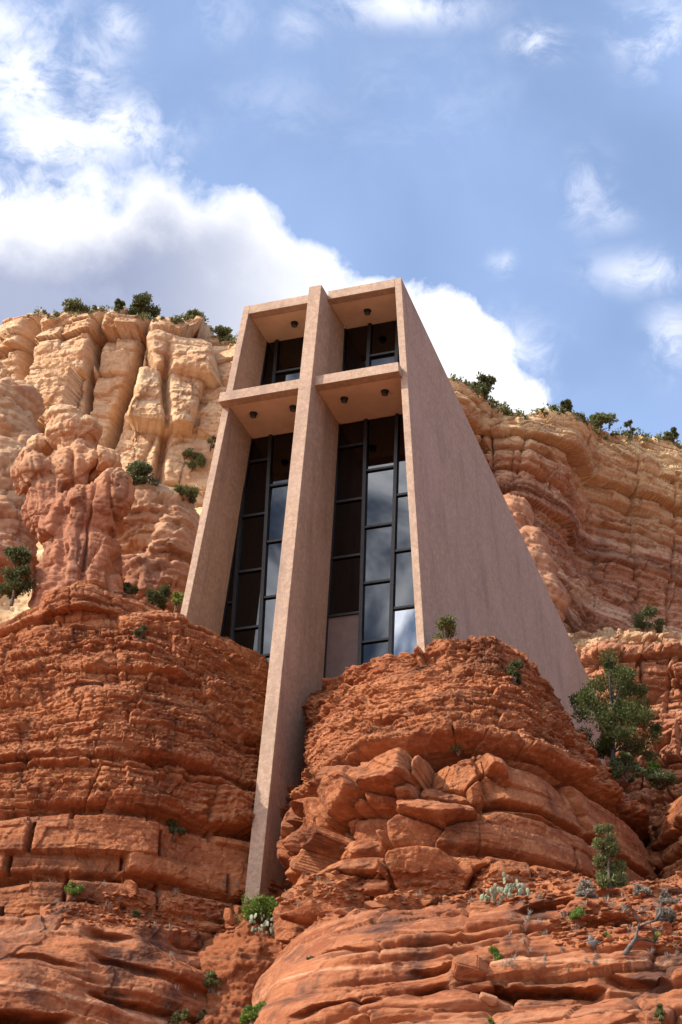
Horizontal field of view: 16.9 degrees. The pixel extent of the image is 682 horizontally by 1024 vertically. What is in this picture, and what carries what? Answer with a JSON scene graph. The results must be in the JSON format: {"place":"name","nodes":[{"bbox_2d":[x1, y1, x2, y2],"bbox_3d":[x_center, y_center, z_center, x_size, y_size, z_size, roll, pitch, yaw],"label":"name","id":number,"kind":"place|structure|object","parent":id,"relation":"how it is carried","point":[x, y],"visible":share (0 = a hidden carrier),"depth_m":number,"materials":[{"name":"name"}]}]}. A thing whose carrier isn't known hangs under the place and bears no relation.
{"place":"outdoors","nodes":[
{"label":"outdoors","id":0,"kind":"place"},
{"bbox_2d":[0,507,201,622],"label":"rock terrace","id":1,"kind":"object","parent":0,"point":[8,612],"visible":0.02,"depth_m":130.29,"materials":[{"name":"beige stone"}]},
{"bbox_2d":[0,901,215,1023],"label":"slickrock ledge","id":2,"kind":"object","parent":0,"point":[53,970],"visible":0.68,"depth_m":66.70,"materials":[{"name":"orange stone"}]},
{"bbox_2d":[121,878,138,894],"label":"boulder","id":3,"kind":"object","parent":2,"relation":"on","point":[131,886],"visible":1,"depth_m":70.86,"materials":[{"name":"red stone"}]},
{"bbox_2d":[132,909,141,917],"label":"shrub","id":4,"kind":"object","parent":2,"relation":"on","point":[136,912],"visible":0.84,"depth_m":70.45,"materials":[{"name":"green plant"}]},
{"bbox_2d":[171,1008,190,1023],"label":"shrub","id":5,"kind":"object","parent":2,"relation":"on","point":[175,1018],"visible":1,"depth_m":66.24,"materials":[{"name":"green plant"}]},
{"bbox_2d":[0,306,236,507],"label":"cream cliff","id":6,"kind":"structure","parent":0,"point":[141,389],"depth_m":145.60,"materials":[{"name":"beige stone"}]},
{"bbox_2d":[62,298,84,312],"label":"shrub","id":7,"kind":"object","parent":6,"relation":"on","point":[75,304],"visible":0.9,"depth_m":148.61,"materials":[{"name":"green plant"}]},
{"bbox_2d":[114,298,125,313],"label":"juniper tree","id":8,"kind":"object","parent":6,"relation":"on","point":[120,303],"visible":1,"depth_m":148.28,"materials":[{"name":"green plant"}]},
{"bbox_2d":[126,291,161,317],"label":"juniper tree","id":9,"kind":"object","parent":6,"relation":"on","point":[140,303],"visible":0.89,"depth_m":148.88,"materials":[{"name":"green plant"}]},
{"bbox_2d":[185,308,197,316],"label":"shrub","id":10,"kind":"object","parent":6,"relation":"on","point":[193,312],"visible":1,"depth_m":148.77,"materials":[{"name":"green plant"}]},
{"bbox_2d":[182,447,206,471],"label":"shrub","id":11,"kind":"object","parent":6,"relation":"on","point":[199,458],"visible":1,"depth_m":142.50,"materials":[{"name":"green plant"}]},
{"bbox_2d":[207,435,215,451],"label":"shrub","id":12,"kind":"object","parent":6,"relation":"on","point":[209,440],"visible":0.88,"depth_m":142.95,"materials":[{"name":"green plant"}]},
{"bbox_2d":[212,325,232,337],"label":"shrub","id":13,"kind":"object","parent":6,"relation":"on","point":[221,330],"visible":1,"depth_m":148.69,"materials":[{"name":"green plant"}]},
{"bbox_2d":[26,302,681,447],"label":"rim scrub","id":14,"kind":"object","parent":6,"relation":"on","point":[504,408],"visible":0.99,"depth_m":133.24,"materials":[{"name":"green plant"}]},
{"bbox_2d":[0,605,302,944],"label":"red rock mound","id":15,"kind":"object","parent":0,"point":[120,744],"visible":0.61,"depth_m":74.24,"materials":[{"name":"stone"}]},
{"bbox_2d":[0,545,35,605],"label":"juniper tree","id":16,"kind":"object","parent":15,"relation":"on","point":[16,586],"visible":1,"depth_m":87.13,"materials":[{"name":"green plant"}]},
{"bbox_2d":[10,403,135,608],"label":"rock pillar","id":17,"kind":"object","parent":15,"relation":"on","point":[78,488],"visible":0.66,"depth_m":88.97,"materials":[{"name":"orange stone"}]},
{"bbox_2d":[123,582,138,595],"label":"shrub","id":18,"kind":"object","parent":17,"relation":"on","point":[128,589],"visible":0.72,"depth_m":88.28,"materials":[{"name":"green plant"}]},
{"bbox_2d":[63,881,83,899],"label":"shrub","id":19,"kind":"object","parent":15,"relation":"on","point":[79,888],"visible":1,"depth_m":70.14,"materials":[{"name":"green plant"}]},
{"bbox_2d":[39,578,157,624],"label":"mound cap","id":20,"kind":"object","parent":15,"relation":"on","point":[83,601],"visible":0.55,"depth_m":79.98,"materials":[{"name":"red stone"}]},
{"bbox_2d":[145,583,170,609],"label":"shrub","id":21,"kind":"object","parent":20,"relation":"on","point":[160,597],"visible":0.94,"depth_m":86.33,"materials":[{"name":"green plant"}]},
{"bbox_2d":[110,870,124,881],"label":"boulder","id":22,"kind":"object","parent":15,"relation":"on","point":[118,876],"visible":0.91,"depth_m":71.38,"materials":[{"name":"orange stone"}]},
{"bbox_2d":[133,624,146,641],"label":"shrub","id":23,"kind":"object","parent":15,"relation":"on","point":[139,631],"visible":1,"depth_m":77.83,"materials":[{"name":"green plant"}]},
{"bbox_2d":[166,818,185,842],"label":"shrub","id":24,"kind":"object","parent":15,"relation":"on","point":[180,831],"visible":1,"depth_m":73.08,"materials":[{"name":"green plant"}]},
{"bbox_2d":[171,591,183,611],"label":"shrub","id":25,"kind":"object","parent":15,"relation":"on","point":[177,599],"visible":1,"depth_m":81.86,"materials":[{"name":"green plant"}]},
{"bbox_2d":[114,475,199,613],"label":"rock overhang","id":26,"kind":"object","parent":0,"point":[156,535],"visible":0.61,"depth_m":97.68,"materials":[{"name":"stone"}]},
{"bbox_2d":[125,459,160,485],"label":"shrub","id":27,"kind":"object","parent":26,"relation":"on","point":[139,471],"visible":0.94,"depth_m":98.82,"materials":[{"name":"green plant"}]},
{"bbox_2d":[172,484,198,503],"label":"shrub","id":28,"kind":"object","parent":26,"relation":"on","point":[192,492],"visible":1,"depth_m":98.94,"materials":[{"name":"green plant"}]},
{"bbox_2d":[192,902,279,1023],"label":"debris slope","id":29,"kind":"structure","parent":0,"point":[240,960],"depth_m":68.77,"materials":[{"name":"soil"}]},
{"bbox_2d":[198,1009,206,1019],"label":"shrub","id":30,"kind":"object","parent":29,"relation":"on","point":[202,1014],"visible":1,"depth_m":67.09,"materials":[{"name":"green plant"}]},
{"bbox_2d":[198,920,221,933],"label":"boulder","id":31,"kind":"object","parent":29,"relation":"on","point":[209,927],"visible":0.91,"depth_m":71.31,"materials":[{"name":"red stone"}]},
{"bbox_2d":[203,970,220,992],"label":"shrub","id":32,"kind":"object","parent":29,"relation":"on","point":[210,975],"visible":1,"depth_m":68.12,"materials":[{"name":"green plant"}]},
{"bbox_2d":[223,908,236,924],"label":"boulder","id":33,"kind":"object","parent":29,"relation":"on","point":[229,917],"visible":1,"depth_m":70.83,"materials":[{"name":"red stone"}]},
{"bbox_2d":[233,901,248,914],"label":"boulder","id":34,"kind":"object","parent":29,"relation":"on","point":[237,910],"visible":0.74,"depth_m":71.34,"materials":[{"name":"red stone"}]},
{"bbox_2d":[236,893,279,922],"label":"shrub","id":35,"kind":"object","parent":29,"relation":"on","point":[258,905],"visible":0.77,"depth_m":70.62,"materials":[{"name":"green plant"}]},
{"bbox_2d":[249,911,273,935],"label":"prickly pear","id":36,"kind":"object","parent":29,"relation":"on","point":[251,920],"visible":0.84,"depth_m":70.18,"materials":[{"name":"plant"}]},
{"bbox_2d":[0,0,681,443],"label":"sky","id":37,"kind":"structure","parent":0,"point":[517,164],"materials":[{"name":"blue"}]},
{"bbox_2d":[272,635,658,952],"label":"broken rock mound","id":38,"kind":"object","parent":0,"point":[525,782],"visible":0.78,"depth_m":69.40,"materials":[{"name":"red stone"}]},
{"bbox_2d":[361,879,389,896],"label":"boulder","id":39,"kind":"object","parent":38,"relation":"on","point":[373,888],"visible":0.94,"depth_m":65.40,"materials":[{"name":"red stone"}]},
{"bbox_2d":[374,867,388,879],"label":"boulder","id":40,"kind":"object","parent":38,"relation":"on","point":[379,876],"visible":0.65,"depth_m":65.55,"materials":[{"name":"red stone"}]},
{"bbox_2d":[419,895,433,907],"bbox_3d":[2.379,10.813,63.741,0.496,0.368,0.388,-13,-34,25],"label":"boulder","id":41,"kind":"object","parent":38,"relation":"on","point":[426,903],"visible":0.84,"depth_m":63.59,"materials":[{"name":"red stone"}]},
{"bbox_2d":[430,614,456,640],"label":"shrub","id":42,"kind":"object","parent":38,"relation":"on","point":[446,625],"visible":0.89,"depth_m":76.65,"materials":[{"name":"green plant"}]},
{"bbox_2d":[450,745,465,756],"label":"shrub","id":43,"kind":"object","parent":38,"relation":"on","point":[458,748],"visible":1,"depth_m":69.30,"materials":[{"name":"green plant"}]},
{"bbox_2d":[457,861,472,879],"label":"boulder","id":44,"kind":"object","parent":38,"relation":"on","point":[466,867],"visible":1,"depth_m":65.14,"materials":[{"name":"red stone"}]},
{"bbox_2d":[506,659,524,684],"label":"shrub","id":45,"kind":"object","parent":38,"relation":"on","point":[513,672],"visible":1,"depth_m":73.69,"materials":[{"name":"green plant"}]},
{"bbox_2d":[568,646,663,769],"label":"juniper tree","id":46,"kind":"object","parent":38,"relation":"on","point":[619,709],"visible":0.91,"depth_m":77.35,"materials":[{"name":"green plant"}]},
{"bbox_2d":[607,750,647,782],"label":"shrub","id":47,"kind":"object","parent":38,"relation":"on","point":[619,768],"visible":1,"depth_m":75.89,"materials":[{"name":"green plant"}]},
{"bbox_2d":[646,761,664,772],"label":"shrub","id":48,"kind":"object","parent":38,"relation":"on","point":[652,765],"visible":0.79,"depth_m":76.53,"materials":[{"name":"green plant"}]},
{"bbox_2d":[249,872,681,1023],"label":"slickrock dome","id":49,"kind":"structure","parent":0,"point":[364,965],"depth_m":58.23,"materials":[{"name":"orange stone"}]},
{"bbox_2d":[239,1000,266,1023],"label":"shrub","id":50,"kind":"object","parent":49,"relation":"on","point":[249,1013],"visible":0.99,"depth_m":59.87,"materials":[{"name":"green plant"}]},
{"bbox_2d":[332,908,347,915],"bbox_3d":[-0.002,11.238,64.506,0.523,0.242,0.352,6,-31,-7],"label":"boulder","id":51,"kind":"object","parent":49,"relation":"on","point":[340,911],"visible":0.97,"depth_m":64.37,"materials":[{"name":"orange stone"}]},
{"bbox_2d":[49,875,679,1019],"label":"dry grass","id":52,"kind":"structure","parent":49,"relation":"on","point":[544,932],"depth_m":60.23,"materials":[{"name":"plant"}]},
{"bbox_2d":[59,867,681,948],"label":"scree","id":53,"kind":"structure","parent":49,"relation":"on","point":[630,902],"depth_m":64.91,"materials":[{"name":"red stone"}]},
{"bbox_2d":[364,901,386,909],"bbox_3d":[1.011,10.921,63.842,0.690,0.324,0.461,-10,-33,10],"label":"boulder","id":54,"kind":"object","parent":49,"relation":"on","point":[370,905],"visible":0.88,"depth_m":63.70,"materials":[{"name":"orange stone"}]},
{"bbox_2d":[405,858,421,873],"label":"boulder","id":55,"kind":"object","parent":49,"relation":"on","point":[412,866],"visible":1,"depth_m":65.12,"materials":[{"name":"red stone"}]},
{"bbox_2d":[451,955,488,983],"bbox_3d":[3.261,11.414,57.242,1.052,0.688,0.844,-2,-31,8],"label":"boulder","id":56,"kind":"object","parent":49,"relation":"on","point":[471,969],"visible":1,"depth_m":56.98,"materials":[{"name":"orange stone"}]},
{"bbox_2d":[456,981,494,994],"bbox_3d":[3.341,11.781,56.880,0.942,0.340,0.744,10,-32,-13],"label":"boulder","id":57,"kind":"object","parent":49,"relation":"on","point":[485,987],"visible":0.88,"depth_m":56.70,"materials":[{"name":"orange stone"}]},
{"bbox_2d":[479,992,497,1005],"bbox_3d":[3.603,11.912,56.198,0.482,0.264,0.335,23,-31,4],"label":"boulder","id":58,"kind":"object","parent":49,"relation":"on","point":[489,999],"visible":1,"depth_m":56.09,"materials":[{"name":"orange stone"}]},
{"bbox_2d":[488,946,502,960],"bbox_3d":[3.950,11.239,58.117,0.430,0.611,0.443,-16,-35,28],"label":"grass tuft","id":59,"kind":"object","parent":49,"relation":"on","point":[494,951],"visible":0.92,"depth_m":58.05,"materials":[{"name":"green plant"}]},
{"bbox_2d":[479,872,532,901],"bbox_3d":[4.467,10.073,61.636,1.514,0.737,0.625,-5,-32,13],"label":"prickly pear","id":60,"kind":"object","parent":49,"relation":"on","point":[520,887],"visible":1,"depth_m":61.53,"materials":[{"name":"plant"}]},
{"bbox_2d":[569,906,585,921],"bbox_3d":[6.087,10.432,59.428,0.606,0.528,0.697,-9,-32,18],"label":"grass tuft","id":61,"kind":"object","parent":49,"relation":"on","point":[578,912],"visible":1,"depth_m":59.27,"materials":[{"name":"green plant"}]},
{"bbox_2d":[574,878,599,898],"bbox_3d":[6.458,9.975,60.412,0.658,0.688,0.769,-9,-32,18],"label":"shrub","id":62,"kind":"object","parent":49,"relation":"on","point":[585,889],"visible":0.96,"depth_m":60.25,"materials":[{"name":"grey plant"}]},
{"bbox_2d":[586,935,600,951],"bbox_3d":[6.504,10.812,57.621,0.714,0.423,0.305,0,-31,4],"label":"shrub","id":63,"kind":"object","parent":49,"relation":"on","point":[593,942],"visible":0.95,"depth_m":57.55,"materials":[{"name":"grey plant"}]},
{"bbox_2d":[591,823,629,897],"bbox_3d":[7.247,9.336,61.647,1.252,2.248,0.844,13,-32,-17],"label":"young juniper","id":64,"kind":"object","parent":49,"relation":"on","point":[613,874],"visible":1,"depth_m":61.59,"materials":[{"name":"green plant"}]},
{"bbox_2d":[632,883,651,897],"bbox_3d":[7.957,10.014,60.606,0.528,0.510,0.556,-19,-37,32],"label":"shrub","id":65,"kind":"object","parent":49,"relation":"on","point":[638,889],"visible":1,"depth_m":60.49,"materials":[{"name":"grey plant"}]},
{"bbox_2d":[622,904,668,955],"bbox_3d":[7.545,10.354,56.985,1.217,1.483,0.274,10,-32,-12],"label":"dead snag","id":66,"kind":"object","parent":49,"relation":"on","point":[627,950],"visible":1,"depth_m":56.94,"materials":[{"name":"grey wood"}]},
{"bbox_2d":[653,932,660,945],"bbox_3d":[7.958,10.782,57.655,0.436,0.491,0.487,-9,-32,18],"label":"grass tuft","id":67,"kind":"object","parent":49,"relation":"on","point":[655,935],"visible":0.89,"depth_m":57.60,"materials":[{"name":"green plant"}]},
{"bbox_2d":[653,1003,665,1023],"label":"shrub","id":68,"kind":"object","parent":49,"relation":"on","point":[660,1012],"visible":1,"depth_m":53.63,"materials":[{"name":"green plant"}]},
{"bbox_2d":[655,906,676,927],"bbox_3d":[8.241,10.284,58.286,0.610,0.584,0.480,4,-31,-2],"label":"shrub","id":69,"kind":"object","parent":49,"relation":"on","point":[669,913],"visible":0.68,"depth_m":58.25,"materials":[{"name":"grey plant"}]},
{"bbox_2d":[656,888,680,905],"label":"shrub","id":70,"kind":"object","parent":49,"relation":"on","point":[664,899],"visible":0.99,"depth_m":59.61,"materials":[{"name":"grey plant"}]},
{"bbox_2d":[448,377,681,633],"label":"banded cliff","id":71,"kind":"structure","parent":0,"point":[607,517],"depth_m":127.94,"materials":[{"name":"stone"}]},
{"bbox_2d":[469,371,496,396],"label":"juniper tree","id":72,"kind":"object","parent":71,"relation":"on","point":[485,382],"visible":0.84,"depth_m":126.05,"materials":[{"name":"green plant"}]},
{"bbox_2d":[503,493,570,622],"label":"rounded slab","id":73,"kind":"structure","parent":71,"relation":"on","point":[536,539],"depth_m":115.12,"materials":[{"name":"orange stone"}]},
{"bbox_2d":[560,398,572,411],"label":"juniper tree","id":74,"kind":"object","parent":71,"relation":"on","point":[566,404],"visible":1,"depth_m":127.96,"materials":[{"name":"green plant"}]},
{"bbox_2d":[589,412,618,432],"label":"juniper tree","id":75,"kind":"object","parent":71,"relation":"on","point":[598,419],"visible":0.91,"depth_m":131.71,"materials":[{"name":"green plant"}]},
{"bbox_2d":[623,419,634,436],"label":"juniper tree","id":76,"kind":"object","parent":71,"relation":"on","point":[628,423],"visible":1,"depth_m":133.83,"materials":[{"name":"green plant"}]},
{"bbox_2d":[663,427,679,443],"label":"juniper tree","id":77,"kind":"object","parent":71,"relation":"on","point":[672,430],"visible":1,"depth_m":134.99,"materials":[{"name":"green plant"}]},
{"bbox_2d":[568,626,681,832],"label":"ragged cliff","id":78,"kind":"structure","parent":0,"point":[653,657],"depth_m":109.51,"materials":[{"name":"orange stone"}]},
{"bbox_2d":[631,605,665,632],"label":"shrub","id":79,"kind":"object","parent":78,"relation":"on","point":[648,612],"visible":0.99,"depth_m":117.49,"materials":[{"name":"green plant"}]},
{"bbox_2d":[646,796,681,878],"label":"dark rock bench","id":80,"kind":"object","parent":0,"point":[664,847],"visible":0.23,"depth_m":73.69,"materials":[{"name":"red stone"}]},
{"bbox_2d":[644,767,677,790],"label":"shrub","id":81,"kind":"object","parent":80,"relation":"on","point":[661,780],"visible":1,"depth_m":75.65,"materials":[{"name":"green plant"}]},
{"bbox_3d":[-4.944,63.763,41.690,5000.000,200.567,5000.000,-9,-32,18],"label":"ground","id":82,"kind":"structure","parent":0,"visible":0},
{"bbox_2d":[0,376,44,598],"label":"rock outcrop","id":83,"kind":"object","parent":82,"relation":"on","point":[22,410],"visible":0.53,"depth_m":100.48,"materials":[{"name":"stone"}]},
{"bbox_2d":[180,278,605,902],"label":"chapel","id":84,"kind":"structure","parent":82,"relation":"on","point":[356,510],"depth_m":85.20,"materials":[{"name":"concrete"}]},
{"bbox_2d":[220,433,293,661],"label":"window frame","id":85,"kind":"structure","parent":84,"relation":"in","point":[249,610],"depth_m":85.51,"materials":[{"name":"black glass"}]},
{"bbox_2d":[260,337,303,385],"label":"window frame","id":86,"kind":"structure","parent":84,"relation":"in","point":[282,359],"depth_m":90.07,"materials":[{"name":"black glass"}]},
{"bbox_2d":[323,413,416,677],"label":"window frame","id":87,"kind":"structure","parent":84,"relation":"in","point":[371,607],"depth_m":83.64,"materials":[{"name":"black glass"}]},
{"bbox_2d":[342,318,399,371],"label":"window frame","id":88,"kind":"structure","parent":84,"relation":"in","point":[370,345],"depth_m":88.94,"materials":[{"name":"black glass"}]}
]}

